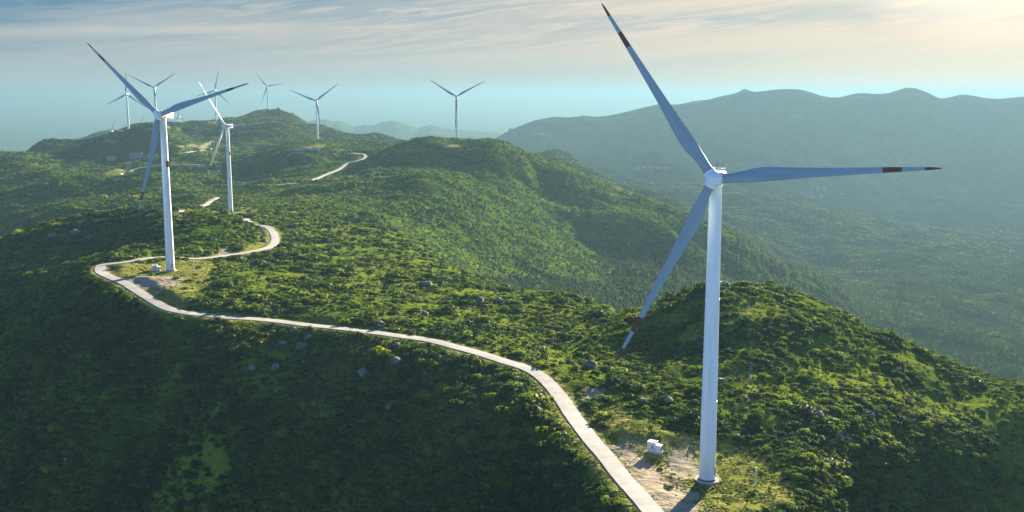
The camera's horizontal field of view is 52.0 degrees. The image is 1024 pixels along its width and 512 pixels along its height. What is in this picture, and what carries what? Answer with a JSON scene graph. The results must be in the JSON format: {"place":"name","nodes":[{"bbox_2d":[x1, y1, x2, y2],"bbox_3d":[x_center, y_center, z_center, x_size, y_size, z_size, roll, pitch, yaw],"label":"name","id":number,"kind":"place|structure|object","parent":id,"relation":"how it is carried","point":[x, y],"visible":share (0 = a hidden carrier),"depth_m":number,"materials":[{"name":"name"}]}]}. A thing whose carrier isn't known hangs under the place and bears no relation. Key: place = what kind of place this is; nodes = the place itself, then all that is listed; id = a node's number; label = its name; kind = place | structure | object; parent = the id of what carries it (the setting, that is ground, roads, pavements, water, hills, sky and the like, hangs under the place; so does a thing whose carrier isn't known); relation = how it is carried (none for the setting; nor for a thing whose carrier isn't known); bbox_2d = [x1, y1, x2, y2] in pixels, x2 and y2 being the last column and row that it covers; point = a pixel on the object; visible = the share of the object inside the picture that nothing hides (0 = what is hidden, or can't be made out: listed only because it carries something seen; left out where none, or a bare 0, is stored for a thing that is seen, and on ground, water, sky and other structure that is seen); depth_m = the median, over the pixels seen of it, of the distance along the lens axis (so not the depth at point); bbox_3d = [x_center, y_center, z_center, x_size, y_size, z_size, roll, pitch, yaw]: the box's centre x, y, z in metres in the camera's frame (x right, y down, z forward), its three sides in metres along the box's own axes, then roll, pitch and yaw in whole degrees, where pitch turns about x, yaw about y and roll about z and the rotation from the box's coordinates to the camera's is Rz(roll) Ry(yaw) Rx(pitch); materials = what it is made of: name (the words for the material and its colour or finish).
{"place":"outdoors","nodes":[
{"label":"outdoors","id":0,"kind":"place"},
{"bbox_2d":[0,147,30,147],"bbox_3d":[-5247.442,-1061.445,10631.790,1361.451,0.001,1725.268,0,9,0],"label":"river","id":1,"kind":"structure","parent":0,"point":[15,147],"depth_m":11341.52,"materials":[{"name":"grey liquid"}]},
{"bbox_2d":[0,120,34,122],"bbox_3d":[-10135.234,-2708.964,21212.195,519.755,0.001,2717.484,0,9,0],"label":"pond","id":2,"kind":"structure","parent":0,"point":[16,121],"depth_m":21509.96,"materials":[{"name":"liquid"}]},
{"bbox_2d":[118,164,203,174],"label":"road","id":3,"kind":"structure","parent":0,"point":[160,165],"depth_m":1851.93,"materials":[{"name":"concrete"}]},
{"bbox_2d":[178,197,218,212],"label":"road","id":4,"kind":"structure","parent":0,"point":[209,201],"depth_m":1228.19,"materials":[{"name":"concrete"}]},
{"bbox_2d":[309,153,366,180],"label":"road","id":5,"kind":"structure","parent":0,"point":[345,164],"depth_m":1616.23,"materials":[{"name":"concrete"}]},
{"bbox_2d":[95,218,663,511],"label":"road","id":6,"kind":"structure","parent":0,"point":[640,497],"depth_m":384.02,"materials":[{"name":"concrete"}]},
{"bbox_2d":[0,88,1023,511],"bbox_3d":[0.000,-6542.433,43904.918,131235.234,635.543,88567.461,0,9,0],"label":"terrain","id":7,"kind":"structure","parent":0,"point":[972,146],"depth_m":1606.05,"materials":[{"name":"green plant"}]},
{"bbox_2d":[70,229,79,233],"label":"boulder","id":8,"kind":"object","parent":7,"relation":"on","point":[75,231],"visible":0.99,"depth_m":791.54,"materials":[{"name":"grey stone"}]},
{"bbox_2d":[107,155,115,160],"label":"house","id":9,"kind":"structure","parent":7,"relation":"on","point":[111,157],"depth_m":1987.57,"materials":[{"name":"paint"}]},
{"bbox_2d":[106,86,144,128],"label":"wind turbine","id":10,"kind":"object","parent":7,"relation":"on","point":[127,94],"visible":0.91,"depth_m":2364.87,"materials":[{"name":"metal"}]},
{"bbox_2d":[129,153,143,158],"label":"apartment building","id":11,"kind":"structure","parent":7,"relation":"on","point":[135,155],"depth_m":1986.02,"materials":[{"name":"grey paint"}]},
{"bbox_2d":[129,74,173,108],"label":"wind turbine","id":12,"kind":"object","parent":7,"relation":"on","point":[154,87],"visible":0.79,"depth_m":2100.77,"materials":[{"name":"metal"}]},
{"bbox_2d":[151,264,160,271],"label":"transformer cabinet","id":13,"kind":"object","parent":7,"relation":"on","point":[155,267],"visible":1,"depth_m":557.52,"materials":[{"name":"metal"}]},
{"bbox_2d":[87,43,247,271],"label":"wind turbine","id":14,"kind":"object","parent":7,"relation":"on","point":[161,117],"visible":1,"depth_m":545.24,"materials":[{"name":"metal"}]},
{"bbox_2d":[195,70,225,120],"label":"wind turbine","id":15,"kind":"object","parent":7,"relation":"on","point":[214,90],"visible":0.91,"depth_m":2777.29,"materials":[{"name":"metal"}]},
{"bbox_2d":[197,79,273,212],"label":"wind turbine","id":16,"kind":"object","parent":7,"relation":"on","point":[227,126],"visible":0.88,"depth_m":991.80,"materials":[{"name":"metal"}]},
{"bbox_2d":[248,365,255,370],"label":"boulder","id":17,"kind":"object","parent":7,"relation":"on","point":[251,367],"visible":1,"depth_m":430.89,"materials":[{"name":"grey stone"}]},
{"bbox_2d":[258,76,283,108],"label":"wind turbine","id":18,"kind":"object","parent":7,"relation":"on","point":[267,92],"visible":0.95,"depth_m":3327.07,"materials":[{"name":"metal"}]},
{"bbox_2d":[270,363,279,370],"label":"boulder","id":19,"kind":"object","parent":7,"relation":"on","point":[275,366],"visible":1,"depth_m":430.63,"materials":[{"name":"grey stone"}]},
{"bbox_2d":[278,341,287,345],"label":"boulder","id":20,"kind":"object","parent":7,"relation":"on","point":[281,343],"visible":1,"depth_m":444.97,"materials":[{"name":"grey stone"}]},
{"bbox_2d":[290,327,296,332],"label":"boulder","id":21,"kind":"object","parent":7,"relation":"on","point":[292,329],"visible":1,"depth_m":454.51,"materials":[{"name":"grey stone"}]},
{"bbox_2d":[296,342,307,349],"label":"boulder","id":22,"kind":"object","parent":7,"relation":"on","point":[300,345],"visible":1,"depth_m":440.31,"materials":[{"name":"grey stone"}]},
{"bbox_2d":[288,148,319,150],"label":"retaining wall","id":23,"kind":"structure","parent":7,"relation":"on","point":[295,149],"depth_m":1761.64,"materials":[{"name":"grey paint"}]},
{"bbox_2d":[304,334,312,339],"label":"boulder","id":24,"kind":"object","parent":7,"relation":"on","point":[308,336],"visible":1,"depth_m":446.34,"materials":[{"name":"grey stone"}]},
{"bbox_2d":[290,85,335,138],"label":"wind turbine","id":25,"kind":"object","parent":7,"relation":"on","point":[317,115],"visible":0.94,"depth_m":2008.83,"materials":[{"name":"metal"}]},
{"bbox_2d":[358,367,367,376],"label":"boulder","id":26,"kind":"object","parent":7,"relation":"on","point":[362,371],"visible":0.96,"depth_m":402.23,"materials":[{"name":"grey stone"}]},
{"bbox_2d":[377,321,385,327],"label":"boulder","id":27,"kind":"object","parent":7,"relation":"on","point":[380,324],"visible":1,"depth_m":449.88,"materials":[{"name":"grey stone"}]},
{"bbox_2d":[390,357,400,364],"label":"boulder","id":28,"kind":"object","parent":7,"relation":"on","point":[395,360],"visible":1,"depth_m":405.06,"materials":[{"name":"grey stone"}]},
{"bbox_2d":[422,281,432,285],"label":"boulder","id":29,"kind":"object","parent":7,"relation":"on","point":[427,283],"visible":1,"depth_m":561.14,"materials":[{"name":"grey stone"}]},
{"bbox_2d":[429,79,483,137],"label":"wind turbine","id":30,"kind":"object","parent":7,"relation":"on","point":[456,109],"visible":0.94,"depth_m":1756.87,"materials":[{"name":"metal"}]},
{"bbox_2d":[475,297,483,303],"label":"boulder","id":31,"kind":"object","parent":7,"relation":"on","point":[478,300],"visible":0.81,"depth_m":512.72,"materials":[{"name":"grey stone"}]},
{"bbox_2d":[583,360,596,366],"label":"boulder","id":32,"kind":"object","parent":7,"relation":"on","point":[590,363],"visible":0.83,"depth_m":394.71,"materials":[{"name":"grey stone"}]},
{"bbox_2d":[645,439,663,454],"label":"transformer cabinet","id":33,"kind":"object","parent":7,"relation":"on","point":[654,447],"visible":1,"depth_m":303.95,"materials":[{"name":"metal"}]},
{"bbox_2d":[663,396,673,403],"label":"boulder","id":34,"kind":"object","parent":7,"relation":"on","point":[668,399],"visible":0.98,"depth_m":341.14,"materials":[{"name":"grey stone"}]},
{"bbox_2d":[663,291,675,297],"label":"tree","id":35,"kind":"object","parent":7,"relation":"on","point":[667,294],"visible":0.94,"depth_m":477.03,"materials":[{"name":"green plant"}]},
{"bbox_2d":[602,4,942,484],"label":"wind turbine","id":36,"kind":"object","parent":7,"relation":"on","point":[717,179],"visible":1,"depth_m":273.44,"materials":[{"name":"metal"}]},
{"bbox_2d":[774,340,785,345],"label":"shrub","id":37,"kind":"object","parent":7,"relation":"on","point":[777,343],"visible":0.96,"depth_m":399.98,"materials":[{"name":"green plant"}]},
{"bbox_2d":[797,374,812,380],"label":"shrub","id":38,"kind":"object","parent":7,"relation":"on","point":[804,376],"visible":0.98,"depth_m":366.27,"materials":[{"name":"green plant"}]},
{"bbox_2d":[817,411,823,416],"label":"boulder","id":39,"kind":"object","parent":7,"relation":"on","point":[820,413],"visible":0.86,"depth_m":332.79,"materials":[{"name":"grey stone"}]},
{"bbox_2d":[847,443,857,450],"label":"shrub","id":40,"kind":"object","parent":7,"relation":"on","point":[853,447],"visible":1,"depth_m":320.49,"materials":[{"name":"green plant"}]},
{"bbox_2d":[865,411,874,417],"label":"boulder","id":41,"kind":"object","parent":7,"relation":"on","point":[870,413],"visible":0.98,"depth_m":343.90,"materials":[{"name":"grey stone"}]},
{"bbox_2d":[0,0,1023,99],"label":"sky","id":42,"kind":"structure","parent":0,"point":[368,49],"materials":[{"name":"blue"}]},
{"bbox_2d":[566,102,624,106],"bbox_3d":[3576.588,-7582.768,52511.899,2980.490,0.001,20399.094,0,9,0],"label":"lake","id":43,"kind":"structure","parent":0,"point":[591,104],"depth_m":51983.69,"materials":[{"name":"liquid"}]}
]}

